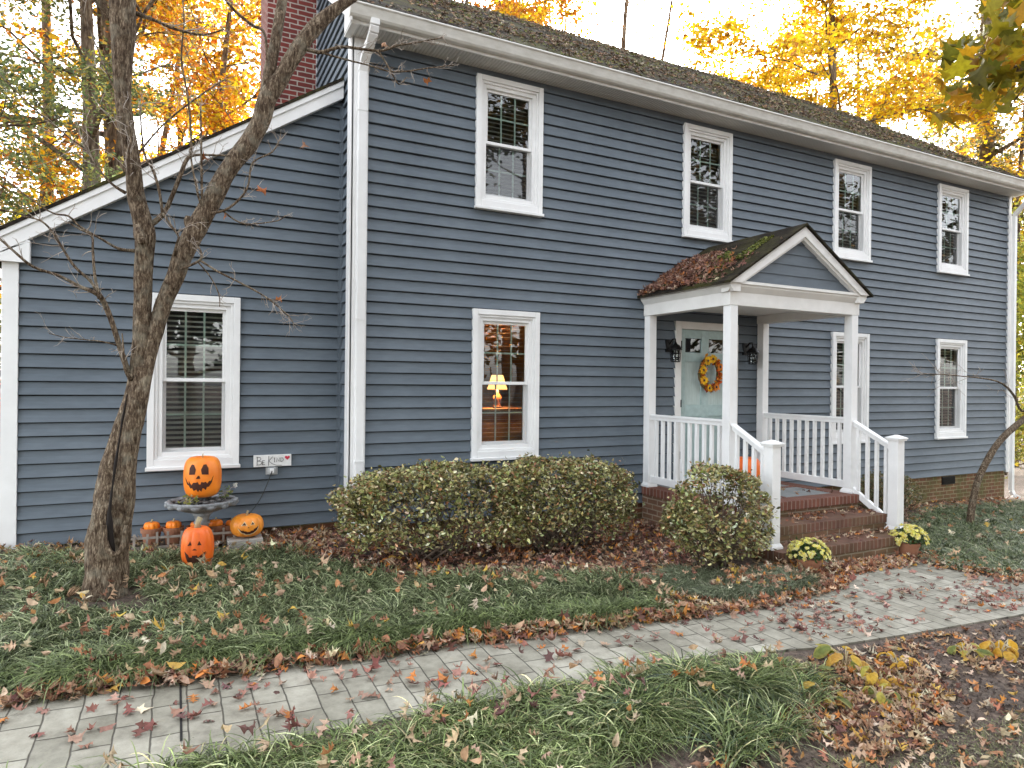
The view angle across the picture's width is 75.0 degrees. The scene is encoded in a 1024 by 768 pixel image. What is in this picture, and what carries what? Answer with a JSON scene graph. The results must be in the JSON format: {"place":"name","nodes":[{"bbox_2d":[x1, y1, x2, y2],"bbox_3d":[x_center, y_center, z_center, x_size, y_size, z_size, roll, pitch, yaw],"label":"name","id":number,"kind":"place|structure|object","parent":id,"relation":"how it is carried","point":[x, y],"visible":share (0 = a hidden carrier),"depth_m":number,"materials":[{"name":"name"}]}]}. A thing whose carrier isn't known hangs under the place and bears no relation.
{"place":"outdoors","nodes":[
{"label":"outdoors","id":0,"kind":"place"},
{"bbox_2d":[0,554,1023,767],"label":"path","id":1,"kind":"structure","parent":0,"point":[301,691],"depth_m":3.87,"materials":[{"name":"grey stone"}]},
{"bbox_2d":[179,683,182,740],"bbox_3d":[-1.704,1.634,3.430,0.011,0.016,0.800,1,0,-27],"label":"path joint","id":2,"kind":"object","parent":1,"relation":"on","point":[180,693],"visible":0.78,"depth_m":3.37,"materials":[{"name":"grey concrete"}]},
{"bbox_2d":[0,548,1023,748],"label":"fallen leaves on path","id":3,"kind":"object","parent":1,"relation":"on","point":[859,566],"visible":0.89,"depth_m":4.49,"materials":[{"name":"brown plant"}]},
{"bbox_2d":[0,388,1023,767],"bbox_3d":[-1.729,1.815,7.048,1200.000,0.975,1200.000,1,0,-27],"label":"ground","id":4,"kind":"structure","parent":0,"point":[682,760],"depth_m":4.16,"materials":[{"name":"soil"}]},
{"bbox_2d":[0,138,37,376],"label":"oak tree","id":5,"kind":"object","parent":4,"relation":"on","point":[6,220],"visible":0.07,"depth_m":19.97,"materials":[{"name":"orange plant"}]},
{"bbox_2d":[0,0,110,374],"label":"pine tree","id":6,"kind":"object","parent":4,"relation":"on","point":[12,62],"visible":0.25,"depth_m":15.91,"materials":[{"name":"green plant"}]},
{"bbox_2d":[0,0,205,289],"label":"pine tree","id":7,"kind":"object","parent":4,"relation":"on","point":[100,79],"visible":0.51,"depth_m":13.02,"materials":[{"name":"green plant"}]},
{"bbox_2d":[0,0,258,211],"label":"oak tree","id":8,"kind":"object","parent":4,"relation":"on","point":[47,28],"visible":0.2,"depth_m":20.02,"materials":[{"name":"orange plant"}]},
{"bbox_2d":[0,0,259,177],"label":"oak tree","id":9,"kind":"object","parent":4,"relation":"on","point":[109,132],"visible":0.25,"depth_m":18.35,"materials":[{"name":"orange plant"}]},
{"bbox_2d":[0,0,260,202],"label":"maple tree","id":10,"kind":"object","parent":4,"relation":"on","point":[220,99],"visible":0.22,"depth_m":18.64,"materials":[{"name":"yellow plant"}]},
{"bbox_2d":[1,0,259,193],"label":"oak tree","id":11,"kind":"object","parent":4,"relation":"on","point":[87,41],"visible":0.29,"depth_m":16.07,"materials":[{"name":"orange plant"}]},
{"bbox_2d":[0,0,260,335],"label":"maple tree","id":12,"kind":"object","parent":4,"relation":"on","point":[233,30],"visible":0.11,"depth_m":22.08,"materials":[{"name":"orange plant"}]},
{"bbox_2d":[30,0,260,192],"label":"oak tree","id":13,"kind":"object","parent":4,"relation":"on","point":[221,21],"visible":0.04,"depth_m":25.73,"materials":[{"name":"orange plant"}]},
{"bbox_2d":[140,526,162,546],"bbox_3d":[-3.421,1.459,6.327,0.190,0.190,0.190,1,0,-27],"label":"flower pot","id":14,"kind":"object","parent":4,"relation":"on","point":[150,532],"visible":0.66,"depth_m":6.26,"materials":[{"name":"ceramic"}]},
{"bbox_2d":[143,519,159,529],"bbox_3d":[-3.418,1.335,6.327,0.136,0.107,0.137,1,0,-27],"label":"pumpkin","id":15,"kind":"object","parent":14,"relation":"on","point":[151,524],"visible":0.84,"depth_m":6.28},
{"bbox_2d":[163,525,183,547],"bbox_3d":[-3.256,1.467,6.410,0.190,0.190,0.190,1,0,-27],"label":"flower pot","id":16,"kind":"object","parent":4,"relation":"on","point":[174,531],"visible":0.66,"depth_m":6.35,"materials":[{"name":"ceramic"}]},
{"bbox_2d":[166,518,181,528],"bbox_3d":[-3.253,1.343,6.410,0.136,0.107,0.137,1,0,-27],"label":"pumpkin","id":17,"kind":"object","parent":16,"relation":"on","point":[174,523],"visible":0.84,"depth_m":6.37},
{"bbox_2d":[131,527,234,549],"bbox_3d":[-3.058,1.496,6.336,0.981,0.232,0.026,1,0,-26],"label":"border fence","id":18,"kind":"object","parent":4,"relation":"on","point":[168,536],"visible":0.38,"depth_m":6.25,"materials":[{"name":"grey wood"}]},
{"bbox_2d":[181,517,213,566],"bbox_3d":[-2.741,1.379,5.816,0.264,0.444,0.269,1,0,-27],"label":"carved pumpkin","id":19,"kind":"object","parent":4,"relation":"on","point":[197,540],"visible":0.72,"depth_m":5.72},
{"bbox_2d":[164,494,238,550],"bbox_3d":[-2.969,1.368,6.386,0.654,0.528,0.640,1,0,-27],"label":"birdbath","id":20,"kind":"object","parent":4,"relation":"on","point":[203,511],"visible":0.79,"depth_m":6.23,"materials":[{"name":"concrete"}]},
{"bbox_2d":[171,496,232,509],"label":"river pebbles","id":21,"kind":"object","parent":20,"relation":"in","point":[208,500],"visible":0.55,"depth_m":6.37,"materials":[{"name":"grey stone"}]},
{"bbox_2d":[178,494,198,504],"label":"trailing plant","id":22,"kind":"object","parent":21,"relation":"on","point":[189,500],"visible":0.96,"depth_m":6.18,"materials":[{"name":"green plant"}]},
{"bbox_2d":[183,454,221,497],"bbox_3d":[-2.962,0.870,6.385,0.335,0.409,0.339,1,0,-27],"label":"carved pumpkin","id":23,"kind":"object","parent":21,"relation":"on","point":[202,476],"visible":0.98,"depth_m":6.26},
{"bbox_2d":[218,483,237,497],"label":"trailing plant","id":24,"kind":"object","parent":21,"relation":"on","point":[227,491],"visible":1,"depth_m":6.48,"materials":[{"name":"green plant"}]},
{"bbox_2d":[209,523,225,544],"bbox_3d":[-2.925,1.483,6.577,0.190,0.190,0.190,1,0,-27],"label":"flower pot","id":25,"kind":"object","parent":4,"relation":"on","point":[218,537],"visible":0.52,"depth_m":6.52,"materials":[{"name":"ceramic"}]},
{"bbox_2d":[209,517,222,525],"bbox_3d":[-2.922,1.362,6.577,0.129,0.103,0.131,1,0,-27],"label":"pumpkin","id":26,"kind":"object","parent":25,"relation":"on","point":[216,522],"visible":0.84,"depth_m":6.54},
{"bbox_2d":[224,526,232,540],"bbox_3d":[-2.794,1.490,6.643,0.190,0.190,0.190,1,0,-27],"label":"flower pot","id":27,"kind":"object","parent":4,"relation":"on","point":[227,528],"visible":0.15,"depth_m":6.57,"materials":[{"name":"ceramic"}]},
{"bbox_2d":[0,0,459,601],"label":"crape myrtle","id":28,"kind":"object","parent":4,"relation":"on","point":[106,546],"visible":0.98,"depth_m":5.02,"materials":[{"name":"grey plant"}]},
{"bbox_2d":[226,533,262,549],"bbox_3d":[-2.621,1.557,6.535,0.320,0.118,0.230,1,0,-27],"label":"stone block","id":29,"kind":"object","parent":4,"relation":"on","point":[241,541],"depth_m":6.45,"materials":[{"name":"grey stone"}]},
{"bbox_2d":[230,510,263,536],"bbox_3d":[-2.598,1.362,6.537,0.309,0.250,0.313,1,0,-27],"label":"carved pumpkin","id":30,"kind":"object","parent":29,"relation":"on","point":[247,524],"visible":1,"depth_m":6.43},
{"bbox_2d":[0,538,688,691],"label":"lilyturf ground cover","id":31,"kind":"object","parent":4,"relation":"on","point":[250,609],"visible":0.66,"depth_m":5.02,"materials":[{"name":"green plant"}]},
{"bbox_2d":[0,585,709,709],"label":"lilyturf edge growth","id":32,"kind":"object","parent":4,"relation":"on","point":[510,615],"visible":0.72,"depth_m":4.09,"materials":[{"name":"green plant"}]},
{"bbox_2d":[0,646,832,767],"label":"foreground lilyturf","id":33,"kind":"object","parent":4,"relation":"on","point":[562,751],"visible":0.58,"depth_m":3.14,"materials":[{"name":"green plant"}]},
{"bbox_2d":[325,456,534,563],"bbox_3d":[-0.728,1.225,6.451,2.021,0.992,1.072,1,0,-27],"label":"boxwood shrub","id":34,"kind":"object","parent":4,"relation":"on","point":[353,501],"visible":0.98,"depth_m":6.15,"materials":[{"name":"green plant"}]},
{"bbox_2d":[455,0,509,9],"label":"young oak","id":35,"kind":"object","parent":4,"relation":"on","point":[476,3],"visible":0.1,"depth_m":25.79,"materials":[{"name":"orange plant"}]},
{"bbox_2d":[0,0,1023,549],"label":"blue house","id":36,"kind":"structure","parent":4,"relation":"on","point":[526,220],"depth_m":7.76,"materials":[{"name":"plastic"}]},
{"bbox_2d":[145,292,240,471],"bbox_3d":[-3.227,-0.019,6.779,0.864,1.751,0.221,1,0,-27],"label":"window","id":37,"kind":"structure","parent":36,"relation":"in","point":[160,457],"depth_m":6.82,"materials":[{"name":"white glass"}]},
{"bbox_2d":[245,471,271,513],"bbox_3d":[-2.578,1.117,6.780,0.050,0.408,0.464,1,0,9],"label":"extension cord","id":38,"kind":"object","parent":36,"relation":"attached to","point":[262,494],"visible":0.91,"depth_m":6.82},
{"bbox_2d":[253,454,290,466],"bbox_3d":[-2.534,0.809,7.057,0.378,0.123,0.031,1,0,-27],"label":"wall sign","id":39,"kind":"object","parent":36,"relation":"attached to","point":[271,460],"visible":1,"depth_m":7.04,"materials":[{"name":"white"}]},
{"bbox_2d":[482,407,521,411],"bbox_3d":[-0.194,0.928,8.909,1.400,1.220,0.750,1,0,-27],"label":"side table","id":40,"kind":"object","parent":36,"relation":"in","point":[491,409],"visible":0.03,"depth_m":8.59,"materials":[{"name":"brown wood"}]},
{"bbox_2d":[487,375,506,407],"bbox_3d":[-0.196,0.101,8.840,0.270,0.435,0.270,1,0,-27],"label":"table lamp","id":41,"kind":"object","parent":40,"relation":"on","point":[498,387],"visible":0.8,"depth_m":8.78,"materials":[{"name":"yellow fabric"}]},
{"bbox_2d":[470,308,539,461],"bbox_3d":[-0.098,0.013,7.900,0.896,1.751,0.224,1,0,-27],"label":"window","id":42,"kind":"structure","parent":36,"relation":"in","point":[481,450],"depth_m":7.90,"materials":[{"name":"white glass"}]},
{"bbox_2d":[474,73,543,217],"bbox_3d":[-0.052,-2.786,7.900,0.896,1.546,0.218,1,0,-27],"label":"window","id":43,"kind":"structure","parent":36,"relation":"in","point":[532,205],"depth_m":7.92,"materials":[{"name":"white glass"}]},
{"bbox_2d":[665,338,682,361],"bbox_3d":[2.154,-0.449,8.855,0.180,0.315,0.236,1,0,-27],"label":"wall lantern","id":44,"kind":"object","parent":36,"relation":"attached to","point":[671,347],"depth_m":8.84,"materials":[{"name":"black metal"}]},
{"bbox_2d":[362,0,1023,177],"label":"fallen leaves on main roof","id":45,"kind":"object","parent":36,"relation":"on","point":[744,86],"visible":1,"depth_m":10.68,"materials":[{"name":"brown plant"}]},
{"bbox_2d":[681,329,722,478],"bbox_3d":[2.675,0.277,9.300,0.928,2.041,0.037,1,0,-27],"label":"front door","id":46,"kind":"structure","parent":36,"relation":"in","point":[696,402],"depth_m":9.25,"materials":[{"name":"teal paint"}]},
{"bbox_2d":[698,353,722,394],"bbox_3d":[2.743,-0.137,9.226,0.463,0.576,0.124,1,0,-27],"label":"wreath","id":47,"kind":"object","parent":46,"relation":"hanging from","point":[702,371],"visible":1,"depth_m":9.19,"materials":[{"name":"yellow plant"}]},
{"bbox_2d":[682,122,732,242],"bbox_3d":[2.682,-2.759,9.280,0.896,1.546,0.218,1,0,-27],"label":"window","id":48,"kind":"structure","parent":36,"relation":"in","point":[724,140],"depth_m":9.32,"materials":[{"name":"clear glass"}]},
{"bbox_2d":[742,342,758,363],"bbox_3d":[3.404,-0.437,9.486,0.180,0.315,0.236,1,0,-27],"label":"wall lantern","id":49,"kind":"object","parent":36,"relation":"attached to","point":[747,350],"depth_m":9.48,"materials":[{"name":"black metal"}]},
{"bbox_2d":[830,332,869,443],"bbox_3d":[5.337,0.067,10.641,0.896,1.751,0.221,1,0,-27],"label":"window","id":50,"kind":"structure","parent":36,"relation":"in","point":[837,337],"depth_m":10.73,"materials":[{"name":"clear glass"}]},
{"bbox_2d":[832,158,872,262],"bbox_3d":[5.373,-2.733,10.638,0.896,1.546,0.218,1,0,-27],"label":"window","id":51,"kind":"structure","parent":36,"relation":"in","point":[862,253],"depth_m":10.70,"materials":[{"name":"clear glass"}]},
{"bbox_2d":[934,339,967,439],"bbox_3d":[7.739,0.090,11.853,0.896,1.751,0.221,1,0,-27],"label":"window","id":52,"kind":"structure","parent":36,"relation":"in","point":[958,430],"depth_m":11.94,"materials":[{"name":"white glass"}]},
{"bbox_2d":[936,183,969,276],"bbox_3d":[7.771,-2.709,11.848,0.896,1.546,0.218,1,0,-27],"label":"window","id":53,"kind":"structure","parent":36,"relation":"in","point":[960,267],"depth_m":11.92,"materials":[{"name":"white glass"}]},
{"bbox_2d":[0,496,1023,673],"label":"fallen leaves in beds","id":54,"kind":"object","parent":4,"relation":"on","point":[313,540],"visible":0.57,"depth_m":6.18,"materials":[{"name":"brown plant"}]},
{"bbox_2d":[469,0,579,28],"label":"maple tree","id":55,"kind":"object","parent":4,"relation":"on","point":[528,10],"visible":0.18,"depth_m":27.86,"materials":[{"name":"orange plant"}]},
{"bbox_2d":[103,616,1023,767],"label":"foreground fallen leaves","id":56,"kind":"object","parent":4,"relation":"on","point":[909,703],"visible":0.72,"depth_m":3.62,"materials":[{"name":"brown plant"}]},
{"bbox_2d":[484,449,644,552],"bbox_3d":[0.523,1.245,7.061,1.717,1.074,1.079,1,0,-27],"label":"boxwood shrub","id":57,"kind":"object","parent":4,"relation":"on","point":[537,470],"visible":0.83,"depth_m":6.79,"materials":[{"name":"green plant"}]},
{"bbox_2d":[497,0,636,40],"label":"maple tree","id":58,"kind":"object","parent":4,"relation":"on","point":[563,9],"visible":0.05,"depth_m":28.49,"materials":[{"name":"yellow plant"}]},
{"bbox_2d":[580,0,670,48],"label":"young oak","id":59,"kind":"object","parent":4,"relation":"on","point":[623,41],"visible":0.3,"depth_m":29.88,"materials":[{"name":"yellow plant"}]},
{"bbox_2d":[611,0,684,59],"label":"young oak","id":60,"kind":"object","parent":4,"relation":"on","point":[665,34],"visible":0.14,"depth_m":31.11,"materials":[{"name":"yellow plant"}]},
{"bbox_2d":[520,644,819,751],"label":"long liriope leaves","id":61,"kind":"object","parent":4,"relation":"on","point":[676,696],"visible":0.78,"depth_m":3.64,"materials":[{"name":"green plant"}]},
{"bbox_2d":[658,457,780,570],"bbox_3d":[2.025,1.300,6.568,1.233,1.117,0.868,1,0,-27],"label":"boxwood shrub","id":62,"kind":"object","parent":4,"relation":"on","point":[717,551],"visible":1,"depth_m":6.38,"materials":[{"name":"green plant"}]},
{"bbox_2d":[629,560,828,611],"bbox_3d":[2.036,1.773,6.073,1.989,0.176,1.301,1,0,-27],"label":"mondo grass patch","id":63,"kind":"object","parent":4,"relation":"on","point":[700,584],"visible":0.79,"depth_m":5.91,"materials":[{"name":"green plant"}]},
{"bbox_2d":[655,644,870,767],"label":"scattered liriope tufts","id":64,"kind":"object","parent":4,"relation":"on","point":[774,724],"visible":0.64,"depth_m":3.42,"materials":[{"name":"green plant"}]},
{"bbox_2d":[637,223,910,568],"bbox_3d":[3.196,0.413,8.237,2.400,4.595,2.303,1,0,-27],"label":"front porch","id":65,"kind":"object","parent":4,"relation":"on","point":[802,272],"visible":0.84,"depth_m":7.96,"materials":[{"name":"wood"}]},
{"bbox_2d":[637,237,782,295],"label":"fallen leaves on porch roof","id":66,"kind":"object","parent":65,"relation":"on","point":[698,262],"visible":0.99,"depth_m":8.36,"materials":[{"name":"brown plant"}]},
{"bbox_2d":[660,235,773,289],"bbox_3d":[2.449,-1.488,8.290,1.002,0.641,1.232,1,0,-27],"label":"roof moss","id":67,"kind":"object","parent":65,"relation":"on","point":[758,243],"visible":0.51,"depth_m":7.99,"materials":[{"name":"green moss"}]},
{"bbox_2d":[757,487,889,544],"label":"fallen leaves on steps","id":68,"kind":"object","parent":65,"relation":"on","point":[797,517],"visible":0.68,"depth_m":7.60,"materials":[{"name":"brown plant"}]},
{"bbox_2d":[710,558,838,587],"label":"fallen leaves by steps","id":69,"kind":"object","parent":4,"relation":"on","point":[752,576],"visible":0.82,"depth_m":6.14,"materials":[{"name":"brown plant"}]},
{"bbox_2d":[766,68,840,105],"bbox_3d":[13.655,-6.831,32.262,10.572,18.165,10.046,1,0,-27],"label":"maple tree","id":70,"kind":"object","parent":4,"relation":"on","point":[805,92],"visible":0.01,"depth_m":32.05,"materials":[{"name":"yellow plant"}]},
{"bbox_2d":[787,536,834,573],"bbox_3d":[2.938,1.697,6.598,0.424,0.370,0.428,1,0,14],"label":"potted mum","id":71,"kind":"object","parent":4,"relation":"on","point":[803,556],"visible":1,"depth_m":6.51,"materials":[{"name":"plant"}]},
{"bbox_2d":[793,663,833,683],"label":"hosta","id":72,"kind":"object","parent":4,"relation":"on","point":[821,667],"visible":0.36,"depth_m":4.12,"materials":[{"name":"green plant"}]},
{"bbox_2d":[797,681,852,708],"bbox_3d":[1.809,1.779,3.844,0.309,0.105,0.209,1,0,28],"label":"hosta","id":73,"kind":"object","parent":4,"relation":"on","point":[846,701],"visible":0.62,"depth_m":3.83,"materials":[{"name":"yellow plant"}]},
{"bbox_2d":[647,0,1020,140],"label":"maple tree","id":74,"kind":"object","parent":4,"relation":"on","point":[834,33],"visible":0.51,"depth_m":23.17,"materials":[{"name":"yellow plant"}]},
{"bbox_2d":[813,644,871,672],"bbox_3d":[2.184,1.790,4.362,0.334,0.117,0.380,1,0,-1],"label":"hosta","id":75,"kind":"object","parent":4,"relation":"on","point":[821,651],"visible":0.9,"depth_m":4.34,"materials":[{"name":"yellow plant"}]},
{"bbox_2d":[693,620,1023,767],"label":"mulch chips","id":76,"kind":"object","parent":4,"relation":"on","point":[960,730],"visible":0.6,"depth_m":3.88,"materials":[{"name":"brown plant"}]},
{"bbox_2d":[855,666,904,690],"bbox_3d":[2.259,1.795,4.108,0.220,0.118,0.202,1,0,-1],"label":"hosta","id":77,"kind":"object","parent":4,"relation":"on","point":[873,678],"visible":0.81,"depth_m":4.05,"materials":[{"name":"yellow plant"}]},
{"bbox_2d":[862,683,900,705],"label":"hosta","id":78,"kind":"object","parent":4,"relation":"on","point":[880,697],"visible":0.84,"depth_m":3.82,"materials":[{"name":"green plant"}]},
{"bbox_2d":[757,0,1017,165],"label":"maple tree","id":79,"kind":"object","parent":4,"relation":"on","point":[892,59],"visible":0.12,"depth_m":29.70,"materials":[{"name":"yellow plant"}]},
{"bbox_2d":[858,469,926,511],"bbox_3d":[5.656,1.653,10.072,1.438,0.756,0.771,1,0,-27],"label":"wispy shrub","id":80,"kind":"object","parent":4,"relation":"on","point":[907,501],"visible":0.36,"depth_m":9.97,"materials":[{"name":"green plant"}]},
{"bbox_2d":[876,651,919,669],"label":"hosta","id":81,"kind":"object","parent":4,"relation":"on","point":[900,663],"visible":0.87,"depth_m":4.37,"materials":[{"name":"yellow plant"}]},
{"bbox_2d":[796,705,1023,767],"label":"lawn grass","id":82,"kind":"structure","parent":4,"relation":"on","point":[975,752],"depth_m":3.34,"materials":[{"name":"plant"}]},
{"bbox_2d":[888,523,931,557],"bbox_3d":[4.511,1.772,7.568,0.452,0.373,0.445,1,0,-27],"label":"potted mum","id":83,"kind":"object","parent":4,"relation":"on","point":[912,545],"visible":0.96,"depth_m":7.48,"materials":[{"name":"plant"}]},
{"bbox_2d":[823,0,1023,174],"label":"oak tree","id":84,"kind":"object","parent":4,"relation":"on","point":[982,146],"visible":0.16,"depth_m":28.20,"materials":[{"name":"yellow plant"}]},
{"bbox_2d":[960,0,1008,165],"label":"climbing ivy","id":85,"kind":"object","parent":84,"relation":"attached to","point":[976,31],"visible":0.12,"depth_m":28.07,"materials":[{"name":"plant"}]},
{"bbox_2d":[899,361,1023,522],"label":"leaning sapling","id":86,"kind":"object","parent":4,"relation":"on","point":[995,446],"visible":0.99,"depth_m":9.79,"materials":[{"name":"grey plant"}]},
{"bbox_2d":[901,27,1023,263],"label":"oak tree","id":87,"kind":"object","parent":4,"relation":"on","point":[962,144],"visible":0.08,"depth_m":34.73,"materials":[{"name":"yellow plant"}]},
{"bbox_2d":[904,498,1023,578],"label":"bed ground cover","id":88,"kind":"object","parent":4,"relation":"on","point":[963,528],"visible":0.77,"depth_m":8.73,"materials":[{"name":"green plant"}]},
{"bbox_2d":[947,642,992,659],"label":"hosta","id":89,"kind":"object","parent":4,"relation":"on","point":[979,650],"visible":0.96,"depth_m":4.63,"materials":[{"name":"yellow plant"}]},
{"bbox_2d":[919,81,1023,399],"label":"oak tree","id":90,"kind":"object","parent":4,"relation":"on","point":[1019,168],"visible":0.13,"depth_m":26.60,"materials":[{"name":"yellow plant"}]},
{"bbox_2d":[921,0,1023,136],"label":"maple","id":91,"kind":"object","parent":4,"relation":"on","point":[996,73],"visible":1,"depth_m":3.05,"materials":[{"name":"yellow plant"}]},
{"bbox_2d":[977,639,1018,662],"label":"hosta","id":92,"kind":"object","parent":4,"relation":"on","point":[1011,654],"visible":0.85,"depth_m":4.67,"materials":[{"name":"yellow plant"}]},
{"bbox_2d":[1004,398,1023,478],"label":"garden shrub","id":93,"kind":"object","parent":4,"relation":"on","point":[1018,437],"visible":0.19,"depth_m":16.31,"materials":[{"name":"green plant"}]},
{"bbox_2d":[1012,197,1023,466],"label":"maple tree","id":94,"kind":"object","parent":4,"relation":"on","point":[1020,302],"visible":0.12,"depth_m":17.76,"materials":[{"name":"green plant"}]},
{"bbox_2d":[1017,375,1023,451],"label":"garden shrub","id":95,"kind":"object","parent":4,"relation":"on","point":[1018,388],"visible":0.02,"depth_m":20.43,"materials":[{"name":"green plant"}]},
{"bbox_2d":[0,0,1023,378],"label":"sky","id":96,"kind":"structure","parent":0,"point":[716,5],"materials":[{"name":"white"}]},
{"bbox_3d":[2.903,1.344,8.911,0.700,0.014,0.480,1,0,-27],"label":"doormat","id":97,"kind":"object","parent":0,"visible":0},
{"bbox_2d":[739,453,759,478],"bbox_3d":[3.182,1.125,9.051,0.386,0.404,0.374,1,0,-27],"label":"porch pumpkin","id":98,"kind":"object","parent":97,"relation":"on","point":[749,465],"visible":0.18,"depth_m":8.90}
]}

